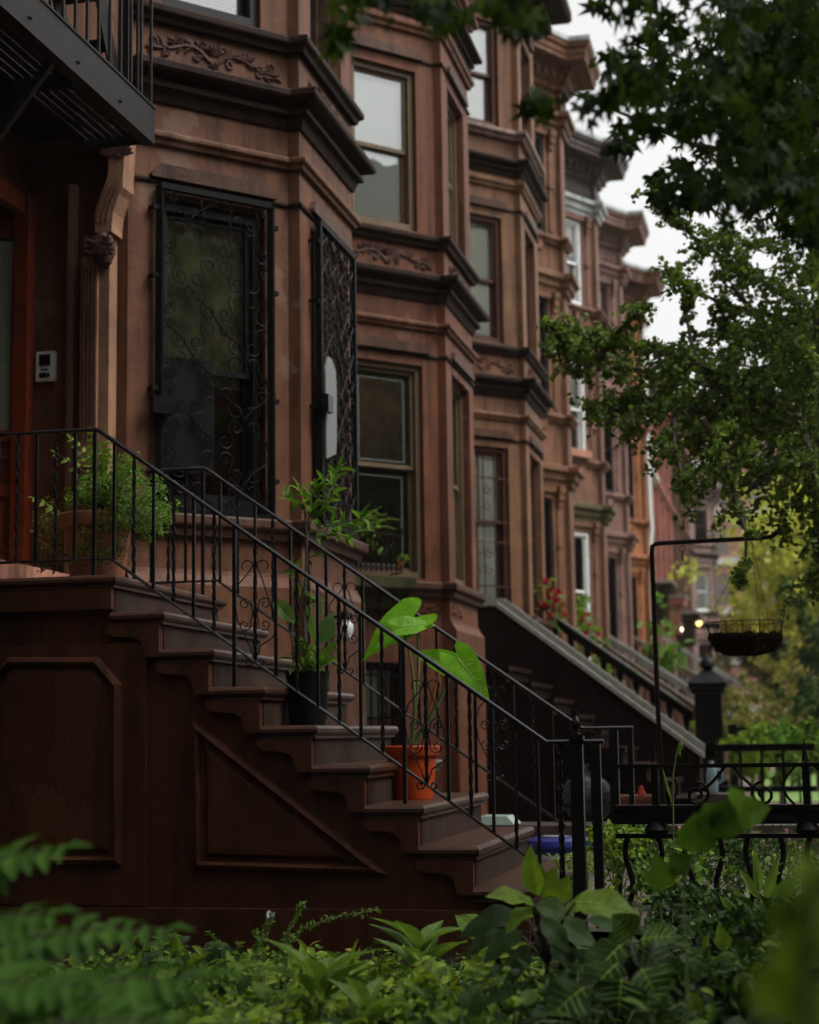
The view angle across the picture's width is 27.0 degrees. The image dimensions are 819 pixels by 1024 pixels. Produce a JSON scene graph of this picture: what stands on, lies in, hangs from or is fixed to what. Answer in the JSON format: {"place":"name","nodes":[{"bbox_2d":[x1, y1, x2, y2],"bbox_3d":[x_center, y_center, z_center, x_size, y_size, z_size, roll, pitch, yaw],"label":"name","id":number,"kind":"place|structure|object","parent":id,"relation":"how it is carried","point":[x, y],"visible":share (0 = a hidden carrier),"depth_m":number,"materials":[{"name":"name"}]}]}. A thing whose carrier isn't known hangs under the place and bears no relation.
{"place":"outdoors","nodes":[
{"label":"outdoors","id":0,"kind":"place"},
{"bbox_2d":[0,947,729,1014],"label":"garden bed","id":1,"kind":"object","parent":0,"point":[448,957],"depth_m":8.20,"materials":[{"name":"soil"}]},
{"bbox_2d":[0,834,250,1023],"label":"fern","id":2,"kind":"object","parent":1,"relation":"on","point":[45,997],"visible":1,"depth_m":3.15,"materials":[{"name":"green plant"}]},
{"bbox_2d":[128,930,234,967],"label":"weed clump","id":3,"kind":"object","parent":1,"relation":"on","point":[185,939],"visible":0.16,"depth_m":6.89,"materials":[{"name":"green plant"}]},
{"bbox_2d":[142,972,264,1023],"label":"weed clump","id":4,"kind":"object","parent":1,"relation":"on","point":[221,990],"visible":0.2,"depth_m":5.50,"materials":[{"name":"green plant"}]},
{"bbox_2d":[128,949,298,1008],"bbox_3d":[-0.696,1.797,6.344,0.794,0.296,0.666,-3,-8,13],"label":"weed clump","id":5,"kind":"object","parent":1,"relation":"on","point":[278,976],"visible":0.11,"depth_m":6.39,"materials":[{"name":"green plant"}]},
{"bbox_2d":[189,1003,277,1023],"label":"dock plant","id":6,"kind":"object","parent":1,"relation":"on","point":[231,1013],"visible":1,"depth_m":5.04,"materials":[{"name":"green plant"}]},
{"bbox_2d":[177,944,345,1023],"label":"weed clump","id":7,"kind":"object","parent":1,"relation":"on","point":[297,985],"visible":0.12,"depth_m":6.08,"materials":[{"name":"green plant"}]},
{"bbox_2d":[203,968,381,1023],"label":"weed clump","id":8,"kind":"object","parent":1,"relation":"on","point":[218,1011],"visible":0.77,"depth_m":5.30,"materials":[{"name":"green plant"}]},
{"bbox_2d":[261,938,381,1018],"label":"milkweed","id":9,"kind":"object","parent":1,"relation":"on","point":[315,976],"visible":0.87,"depth_m":5.48,"materials":[{"name":"green plant"}]},
{"bbox_2d":[326,976,405,1023],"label":"milkweed","id":10,"kind":"object","parent":1,"relation":"on","point":[361,996],"visible":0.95,"depth_m":5.28,"materials":[{"name":"green plant"}]},
{"bbox_2d":[296,938,438,1006],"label":"weed clump","id":11,"kind":"object","parent":1,"relation":"on","point":[381,969],"visible":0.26,"depth_m":6.23,"materials":[{"name":"green plant"}]},
{"bbox_2d":[310,982,470,1023],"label":"weed clump","id":12,"kind":"object","parent":1,"relation":"on","point":[400,1015],"visible":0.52,"depth_m":5.34,"materials":[{"name":"green plant"}]},
{"bbox_2d":[369,917,466,970],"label":"milkweed","id":13,"kind":"object","parent":1,"relation":"on","point":[423,941],"visible":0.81,"depth_m":6.19,"materials":[{"name":"green plant"}]},
{"bbox_2d":[376,946,544,1023],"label":"weed clump","id":14,"kind":"object","parent":1,"relation":"on","point":[432,980],"visible":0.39,"depth_m":5.85,"materials":[{"name":"green plant"}]},
{"bbox_2d":[413,984,517,1023],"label":"dock plant","id":15,"kind":"object","parent":1,"relation":"on","point":[473,999],"visible":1,"depth_m":5.03,"materials":[{"name":"green plant"}]},
{"bbox_2d":[400,978,537,1023],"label":"weed clump","id":16,"kind":"object","parent":1,"relation":"on","point":[433,999],"visible":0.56,"depth_m":5.20,"materials":[{"name":"green plant"}]},
{"bbox_2d":[501,1006,592,1023],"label":"dock plant","id":17,"kind":"object","parent":1,"relation":"on","point":[541,1013],"visible":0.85,"depth_m":4.92,"materials":[{"name":"green plant"}]},
{"bbox_2d":[458,845,639,981],"bbox_3d":[0.466,1.441,5.642,0.626,0.678,0.499,-3,-8,13],"label":"broad leaf shrub","id":18,"kind":"object","parent":1,"relation":"on","point":[558,925],"visible":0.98,"depth_m":5.60,"materials":[{"name":"green plant"}]},
{"bbox_2d":[480,948,647,1023],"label":"weed clump","id":19,"kind":"object","parent":1,"relation":"on","point":[565,969],"visible":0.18,"depth_m":5.39,"materials":[{"name":"green plant"}]},
{"bbox_2d":[546,913,681,1023],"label":"broad leaf shrub","id":20,"kind":"object","parent":1,"relation":"on","point":[606,984],"visible":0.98,"depth_m":5.00,"materials":[{"name":"green plant"}]},
{"bbox_2d":[521,957,721,1023],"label":"weed clump","id":21,"kind":"object","parent":1,"relation":"on","point":[653,997],"visible":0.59,"depth_m":4.93,"materials":[{"name":"green plant"}]},
{"bbox_2d":[573,915,714,1010],"bbox_3d":[0.857,1.676,6.189,0.652,0.448,0.556,2,-8,-19],"label":"weed clump","id":22,"kind":"object","parent":1,"relation":"on","point":[695,939],"visible":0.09,"depth_m":6.17,"materials":[{"name":"green plant"}]},
{"bbox_2d":[571,944,765,1023],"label":"weed clump","id":23,"kind":"object","parent":1,"relation":"on","point":[678,981],"visible":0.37,"depth_m":5.26,"materials":[{"name":"green plant"}]},
{"bbox_2d":[624,877,740,946],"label":"weed clump","id":24,"kind":"object","parent":1,"relation":"on","point":[674,892],"visible":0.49,"depth_m":7.86,"materials":[{"name":"green plant"}]},
{"bbox_2d":[608,894,773,993],"bbox_3d":[1.253,1.640,6.149,0.981,0.496,0.922,-5,-9,30],"label":"weed clump","id":25,"kind":"object","parent":1,"relation":"on","point":[757,928],"visible":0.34,"depth_m":6.16,"materials":[{"name":"green plant"}]},
{"bbox_2d":[646,787,770,1023],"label":"vine","id":26,"kind":"object","parent":1,"relation":"on","point":[732,815],"visible":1,"depth_m":4.18,"materials":[{"name":"green plant"}]},
{"bbox_2d":[683,849,793,924],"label":"lance leaf plant","id":27,"kind":"object","parent":1,"relation":"on","point":[755,886],"visible":0.33,"depth_m":6.77,"materials":[{"name":"plant"}]},
{"bbox_2d":[674,950,818,1023],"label":"weed clump","id":28,"kind":"object","parent":1,"relation":"on","point":[741,997],"visible":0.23,"depth_m":5.12,"materials":[{"name":"green plant"}]},
{"bbox_2d":[748,848,818,1023],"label":"plant","id":29,"kind":"object","parent":1,"relation":"on","point":[783,984],"visible":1,"depth_m":1.35,"materials":[{"name":"green plant"}]},
{"bbox_2d":[349,0,489,826],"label":"brownstone house","id":30,"kind":"structure","parent":0,"point":[421,314],"depth_m":16.65,"materials":[{"name":"brown stone"}]},
{"bbox_2d":[355,502,403,575],"bbox_3d":[-0.485,0.226,15.752,0.967,0.666,0.321,4,-9,-33],"label":"window planter","id":31,"kind":"object","parent":30,"relation":"on","point":[366,532],"visible":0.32,"depth_m":15.81,"materials":[{"name":"black metal"}]},
{"bbox_2d":[351,59,413,230],"bbox_3d":[-0.307,-3.575,16.741,0.754,1.634,0.122,4,-9,-35],"label":"window","id":32,"kind":"structure","parent":30,"relation":"in","point":[383,95],"depth_m":16.83,"materials":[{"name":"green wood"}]},
{"bbox_2d":[366,663,399,745],"bbox_3d":[-0.322,1.975,15.987,0.504,1.114,0.122,4,-9,-35],"label":"window","id":33,"kind":"structure","parent":30,"relation":"in","point":[374,665],"depth_m":16.09,"materials":[{"name":"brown wood"}]},
{"bbox_2d":[357,359,421,578],"bbox_3d":[-0.264,-0.400,16.339,0.804,2.074,0.145,4,-9,-35],"label":"window","id":34,"kind":"structure","parent":30,"relation":"in","point":[389,469],"depth_m":16.44,"materials":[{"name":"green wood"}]},
{"bbox_2d":[447,102,457,245],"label":"window","id":35,"kind":"structure","parent":30,"relation":"in","point":[452,170],"depth_m":18.05,"materials":[{"name":"brown wood"}]},
{"bbox_2d":[452,383,464,585],"bbox_3d":[0.400,-0.284,17.304,0.120,2.074,0.914,-3,-8,13],"label":"window","id":36,"kind":"structure","parent":30,"relation":"in","point":[456,393],"depth_m":17.68,"materials":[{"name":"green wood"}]},
{"bbox_2d":[467,0,571,637],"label":"brownstone house","id":37,"kind":"structure","parent":0,"point":[512,399],"depth_m":21.77,"materials":[{"name":"brown stone"}]},
{"bbox_2d":[467,19,496,126],"bbox_3d":[0.772,-5.662,21.960,0.754,1.414,0.122,4,-9,-35],"label":"window","id":38,"kind":"structure","parent":37,"relation":"in","point":[482,97],"depth_m":22.11,"materials":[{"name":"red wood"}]},
{"bbox_2d":[470,214,500,342],"bbox_3d":[0.811,-2.955,21.607,0.754,1.634,0.122,4,-9,-35],"label":"window","id":39,"kind":"structure","parent":37,"relation":"in","point":[484,231],"depth_m":21.76,"materials":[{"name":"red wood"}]},
{"bbox_2d":[474,446,508,600],"bbox_3d":[0.861,0.218,21.195,0.804,2.074,0.122,4,-9,-35],"label":"window","id":40,"kind":"structure","parent":37,"relation":"in","point":[487,451],"depth_m":21.35,"materials":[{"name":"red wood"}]},
{"bbox_2d":[530,460,537,616],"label":"window","id":41,"kind":"structure","parent":37,"relation":"in","point":[532,473],"depth_m":22.55,"materials":[{"name":"wood"}]},
{"bbox_2d":[533,577,570,631],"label":"flower plant","id":42,"kind":"object","parent":37,"relation":"on","point":[550,602],"visible":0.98,"depth_m":22.25,"materials":[{"name":"red plant"}]},
{"bbox_2d":[468,29,600,660],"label":"brownstone house","id":43,"kind":"structure","parent":0,"point":[561,61],"depth_m":25.81,"materials":[{"name":"stone"}]},
{"bbox_2d":[544,498,553,641],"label":"window","id":44,"kind":"structure","parent":43,"relation":"in","point":[547,502],"depth_m":25.29,"materials":[{"name":"black wood"}]},
{"bbox_2d":[531,931,641,951],"bbox_3d":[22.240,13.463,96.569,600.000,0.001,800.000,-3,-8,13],"label":"ground","id":45,"kind":"structure","parent":0,"point":[602,934],"depth_m":9.79,"materials":[{"name":"soil"}]},
{"bbox_2d":[1,824,818,1023],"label":"ground cover","id":46,"kind":"object","parent":45,"relation":"on","point":[155,954],"visible":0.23,"depth_m":6.04,"materials":[{"name":"green plant"}]},
{"bbox_2d":[689,483,722,675],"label":"brownstone house","id":47,"kind":"structure","parent":45,"relation":"on","point":[704,587],"depth_m":71.02,"materials":[{"name":"brown stone"}]},
{"bbox_2d":[689,584,803,715],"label":"street tree","id":48,"kind":"object","parent":45,"relation":"on","point":[744,663],"visible":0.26,"depth_m":63.96,"materials":[{"name":"green plant"}]},
{"bbox_2d":[564,110,628,683],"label":"brownstone house","id":49,"kind":"structure","parent":0,"point":[589,175],"depth_m":30.23,"materials":[{"name":"stone"}]},
{"bbox_2d":[566,218,581,304],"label":"window","id":50,"kind":"structure","parent":49,"relation":"in","point":[572,227],"depth_m":30.47,"materials":[{"name":"white paint"}]},
{"bbox_2d":[570,361,585,449],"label":"window","id":51,"kind":"structure","parent":49,"relation":"in","point":[577,389],"depth_m":30.11,"materials":[{"name":"white paint"}]},
{"bbox_2d":[574,531,591,659],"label":"window","id":52,"kind":"structure","parent":49,"relation":"in","point":[585,590],"depth_m":29.73,"materials":[{"name":"white paint"}]},
{"bbox_2d":[598,193,649,692],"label":"brownstone house","id":53,"kind":"structure","parent":0,"point":[621,233],"depth_m":34.48,"materials":[{"name":"stone"}]},
{"bbox_2d":[607,557,617,650],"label":"window","id":54,"kind":"structure","parent":53,"relation":"in","point":[612,575],"depth_m":34.02,"materials":[{"name":"black wood"}]},
{"bbox_2d":[637,592,693,689],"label":"flower plant","id":55,"kind":"object","parent":53,"relation":"attached to","point":[667,655],"visible":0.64,"depth_m":32.93,"materials":[{"name":"green plant"}]},
{"bbox_2d":[622,258,665,671],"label":"brownstone house","id":56,"kind":"structure","parent":0,"point":[643,282],"depth_m":38.72,"materials":[{"name":"orange stone"}]},
{"bbox_2d":[645,366,676,637],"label":"row house","id":57,"kind":"structure","parent":0,"point":[665,588],"depth_m":47.45,"materials":[{"name":"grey stone"}]},
{"bbox_2d":[651,412,688,690],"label":"row house","id":58,"kind":"structure","parent":0,"point":[664,509],"depth_m":54.33,"materials":[{"name":"red stone"}]},
{"bbox_2d":[531,758,818,931],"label":"yard paving","id":59,"kind":"structure","parent":0,"point":[591,927],"depth_m":10.83,"materials":[{"name":"concrete"}]},
{"bbox_2d":[0,0,376,724],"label":"brownstone house","id":60,"kind":"structure","parent":59,"relation":"on","point":[182,292],"depth_m":11.44,"materials":[{"name":"brown stone"}]},
{"bbox_2d":[0,176,36,565],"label":"door","id":61,"kind":"structure","parent":60,"relation":"in","point":[20,312],"depth_m":11.05,"materials":[{"name":"red wood"}]},
{"bbox_2d":[36,351,56,382],"bbox_3d":[-2.364,-0.946,11.099,0.124,0.195,0.050,-3,-8,13],"label":"intercom","id":62,"kind":"object","parent":60,"relation":"attached to","point":[46,366],"visible":1,"depth_m":11.08,"materials":[{"name":"metal"}]},
{"bbox_2d":[0,0,159,149],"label":"fire escape","id":63,"kind":"object","parent":60,"relation":"attached to","point":[83,70],"visible":1,"depth_m":9.69,"materials":[{"name":"grey metal"}]},
{"bbox_2d":[162,0,256,27],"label":"window","id":64,"kind":"structure","parent":60,"relation":"in","point":[239,11],"depth_m":11.88,"materials":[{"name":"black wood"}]},
{"bbox_2d":[163,199,262,513],"bbox_3d":[-1.376,-1.020,11.466,0.804,2.074,0.145,4,-9,-35],"label":"window","id":65,"kind":"structure","parent":60,"relation":"in","point":[187,315],"depth_m":11.59,"materials":[{"name":"black wood"}]},
{"bbox_2d":[313,0,330,66],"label":"window","id":66,"kind":"structure","parent":60,"relation":"in","point":[319,6],"depth_m":13.15,"materials":[{"name":"brown wood"}]},
{"bbox_2d":[0,575,572,953],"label":"stoop","id":67,"kind":"object","parent":59,"relation":"on","point":[160,764],"visible":0.88,"depth_m":8.76,"materials":[{"name":"stone"}]},
{"bbox_2d":[59,510,131,576],"bbox_3d":[-1.800,0.229,9.845,0.443,0.429,0.443,-3,-8,13],"label":"plant pot","id":68,"kind":"object","parent":67,"relation":"on","point":[66,525],"visible":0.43,"depth_m":9.69,"materials":[{"name":"ceramic"}]},
{"bbox_2d":[28,426,183,573],"bbox_3d":[-1.771,-0.073,9.749,1.049,0.865,0.483,-3,-8,13],"label":"trailing plant","id":69,"kind":"object","parent":68,"relation":"in","point":[123,498],"visible":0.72,"depth_m":9.68,"materials":[{"name":"green plant"}]},
{"bbox_2d":[0,427,604,927],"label":"stair railing","id":70,"kind":"object","parent":67,"relation":"on","point":[578,817],"visible":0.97,"depth_m":8.76,"materials":[{"name":"metal"}]},
{"bbox_2d":[284,671,329,724],"bbox_3d":[-0.545,0.997,9.117,0.245,0.284,0.245,-3,-8,13],"label":"plant pot","id":71,"kind":"object","parent":67,"relation":"on","point":[301,711],"visible":0.74,"depth_m":9.02,"materials":[{"name":"black plastic"}]},
{"bbox_2d":[273,455,372,674],"bbox_3d":[-0.447,0.303,9.258,0.560,1.264,0.391,-3,-8,13],"label":"potted shrub","id":72,"kind":"object","parent":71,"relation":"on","point":[286,612],"visible":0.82,"depth_m":9.25,"materials":[{"name":"green plant"}]},
{"bbox_2d":[110,466,637,895],"bbox_3d":[-0.292,0.972,10.231,3.235,2.619,0.050,-3,-8,13],"label":"stair railing","id":73,"kind":"object","parent":67,"relation":"on","point":[614,773],"visible":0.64,"depth_m":10.19,"materials":[{"name":"metal"}]},
{"bbox_2d":[385,745,439,799],"bbox_3d":[0.012,1.400,9.176,0.307,0.284,0.307,-3,-8,13],"label":"plant pot","id":74,"kind":"object","parent":67,"relation":"on","point":[413,791],"visible":0.62,"depth_m":9.06,"materials":[{"name":"ceramic"}]},
{"bbox_2d":[363,597,489,745],"bbox_3d":[0.087,0.870,9.241,0.683,0.844,0.278,-1,-7,-2],"label":"elephant ear","id":75,"kind":"object","parent":74,"relation":"on","point":[401,621],"visible":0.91,"depth_m":9.21},
{"bbox_2d":[527,835,592,860],"bbox_3d":[1.034,2.341,11.697,0.464,0.246,0.464,-3,-8,13],"label":"tub","id":76,"kind":"object","parent":59,"relation":"on","point":[550,845],"visible":0.39,"depth_m":11.53,"materials":[{"name":"blue plastic"}]},
{"bbox_2d":[477,598,705,821],"bbox_3d":[1.781,2.125,18.991,2.990,2.540,2.210,-3,-8,13],"label":"stoop","id":77,"kind":"object","parent":59,"relation":"on","point":[526,655],"visible":0.47,"depth_m":19.24,"materials":[{"name":"stone"}]},
{"bbox_2d":[571,819,665,940],"bbox_3d":[1.171,2.058,9.595,0.524,0.658,0.542,-2,-7,6],"label":"weed clump","id":78,"kind":"object","parent":59,"relation":"on","point":[609,831],"visible":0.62,"depth_m":9.56,"materials":[{"name":"green plant"}]},
{"bbox_2d":[548,611,729,792],"bbox_3d":[2.835,2.643,23.361,3.090,2.615,1.880,-3,-8,13],"label":"stoop","id":79,"kind":"object","parent":59,"relation":"on","point":[707,685],"visible":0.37,"depth_m":22.35,"materials":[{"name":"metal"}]},
{"bbox_2d":[580,633,729,779],"bbox_3d":[3.668,3.131,27.579,2.828,2.715,1.830,-3,-8,13],"label":"stoop","id":80,"kind":"object","parent":59,"relation":"on","point":[650,676],"visible":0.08,"depth_m":26.74,"materials":[{"name":"stone"}]},
{"bbox_2d":[519,822,818,850],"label":"garden curb","id":81,"kind":"structure","parent":59,"relation":"on","point":[549,828],"depth_m":13.60,"materials":[{"name":"concrete"}]},
{"bbox_2d":[563,763,610,820],"bbox_3d":[1.532,2.401,14.629,0.460,0.490,0.368,-3,-8,13],"label":"trash bag","id":82,"kind":"object","parent":81,"relation":"on","point":[606,803],"visible":0.5,"depth_m":14.52,"materials":[{"name":"grey plastic"}]},
{"bbox_2d":[610,635,731,779],"bbox_3d":[4.600,3.584,31.650,2.828,2.845,1.830,-3,-8,13],"label":"stoop","id":83,"kind":"object","parent":59,"relation":"on","point":[667,676],"visible":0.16,"depth_m":30.86,"materials":[{"name":"stone"}]},
{"bbox_2d":[606,841,743,899],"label":"weed clump","id":84,"kind":"object","parent":59,"relation":"on","point":[651,849],"visible":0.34,"depth_m":9.37,"materials":[{"name":"green plant"}]},
{"bbox_2d":[633,636,745,776],"bbox_3d":[5.634,4.027,36.009,2.900,3.065,1.830,-3,-8,13],"label":"stoop","id":85,"kind":"object","parent":59,"relation":"on","point":[686,672],"visible":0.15,"depth_m":35.23,"materials":[{"name":"stone"}]},
{"bbox_2d":[649,523,781,852],"bbox_3d":[2.145,1.266,11.753,0.914,2.360,0.034,-3,-8,13],"label":"plant hanger pole","id":86,"kind":"object","parent":59,"relation":"on","point":[655,638],"visible":0.95,"depth_m":11.87,"materials":[{"name":"black metal"}]},
{"bbox_2d":[706,541,783,656],"bbox_3d":[2.308,0.595,11.802,0.552,0.810,0.548,-3,-8,13],"label":"hanging basket","id":87,"kind":"object","parent":86,"relation":"hanging from","point":[746,642],"visible":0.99,"depth_m":11.63,"materials":[{"name":"black metal"}]},
{"bbox_2d":[614,738,818,916],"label":"iron fence","id":88,"kind":"object","parent":59,"relation":"on","point":[655,816],"visible":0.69,"depth_m":8.37,"materials":[{"name":"metal"}]},
{"bbox_2d":[666,824,804,895],"bbox_3d":[1.926,1.969,9.912,0.937,0.498,1.138,-3,-8,13],"label":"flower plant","id":89,"kind":"object","parent":59,"relation":"on","point":[801,847],"visible":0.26,"depth_m":9.64,"materials":[{"name":"green plant"}]},
{"bbox_2d":[668,470,818,723],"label":"street tree","id":90,"kind":"object","parent":59,"relation":"on","point":[781,561],"visible":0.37,"depth_m":48.09,"materials":[{"name":"green plant"}]},
{"bbox_2d":[689,838,801,897],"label":"weed clump","id":91,"kind":"object","parent":59,"relation":"on","point":[730,847],"visible":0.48,"depth_m":9.52,"materials":[{"name":"green plant"}]},
{"bbox_2d":[719,721,775,795],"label":"garden shrub","id":92,"kind":"object","parent":59,"relation":"on","point":[750,757],"visible":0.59,"depth_m":19.86,"materials":[{"name":"green plant"}]},
{"bbox_2d":[723,685,778,778],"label":"garden shrub","id":93,"kind":"object","parent":59,"relation":"on","point":[737,706],"visible":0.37,"depth_m":24.90,"materials":[{"name":"green plant"}]},
{"bbox_2d":[705,741,815,803],"bbox_3d":[3.591,2.756,17.435,1.095,0.835,0.110,-3,-8,13],"label":"rail fence","id":94,"kind":"object","parent":59,"relation":"on","point":[713,749],"visible":0.53,"depth_m":17.43,"materials":[{"name":"black metal"}]},
{"bbox_2d":[740,715,818,803],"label":"garden shrub","id":95,"kind":"object","parent":59,"relation":"on","point":[775,736],"visible":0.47,"depth_m":20.39,"materials":[{"name":"green plant"}]},
{"bbox_2d":[786,717,818,803],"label":"garden shrub","id":96,"kind":"object","parent":59,"relation":"on","point":[808,724],"visible":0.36,"depth_m":20.85,"materials":[{"name":"green plant"}]},
{"bbox_2d":[551,0,816,395],"label":"sky","id":97,"kind":"structure","parent":0,"point":[664,241],"materials":[{"name":"white"}]},
{"bbox_2d":[670,448,701,700],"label":"row house","id":98,"kind":"structure","parent":0,"point":[689,617],"depth_m":61.73,"materials":[{"name":"stone"}]},
{"bbox_2d":[750,771,818,801],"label":"yard lawn","id":99,"kind":"structure","parent":0,"point":[794,796],"depth_m":24.89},
{"bbox_2d":[723,655,798,785],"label":"garden shrub","id":100,"kind":"object","parent":99,"relation":"on","point":[752,688],"visible":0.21,"depth_m":27.97,"materials":[{"name":"green plant"}]},
{"bbox_2d":[733,662,818,785],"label":"garden shrub","id":101,"kind":"object","parent":99,"relation":"on","point":[775,705],"visible":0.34,"depth_m":27.00,"materials":[{"name":"green plant"}]},
{"bbox_2d":[766,563,818,723],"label":"street tree","id":102,"kind":"object","parent":99,"relation":"on","point":[806,656],"visible":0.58,"depth_m":36.58,"materials":[{"name":"green plant"}]},
{"bbox_2d":[774,673,818,791],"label":"garden shrub","id":103,"kind":"object","parent":99,"relation":"on","point":[797,709],"visible":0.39,"depth_m":25.93,"materials":[{"name":"green plant"}]},
{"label":"sidewalk","id":104,"kind":"structure","parent":0,"visible":0},
{"bbox_2d":[314,0,818,264],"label":"maple tree","id":105,"kind":"object","parent":104,"relation":"on","point":[767,140],"visible":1,"depth_m":4.56,"materials":[{"name":"green plant"}]},
{"bbox_2d":[536,113,818,628],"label":"ginkgo tree","id":106,"kind":"object","parent":104,"relation":"on","point":[751,402],"visible":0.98,"depth_m":11.98,"materials":[{"name":"green plant"}]},
{"bbox_2d":[679,399,807,735],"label":"apartment building","id":107,"kind":"structure","parent":104,"relation":"on","point":[724,551],"depth_m":106.75,"materials":[{"name":"white stone"}]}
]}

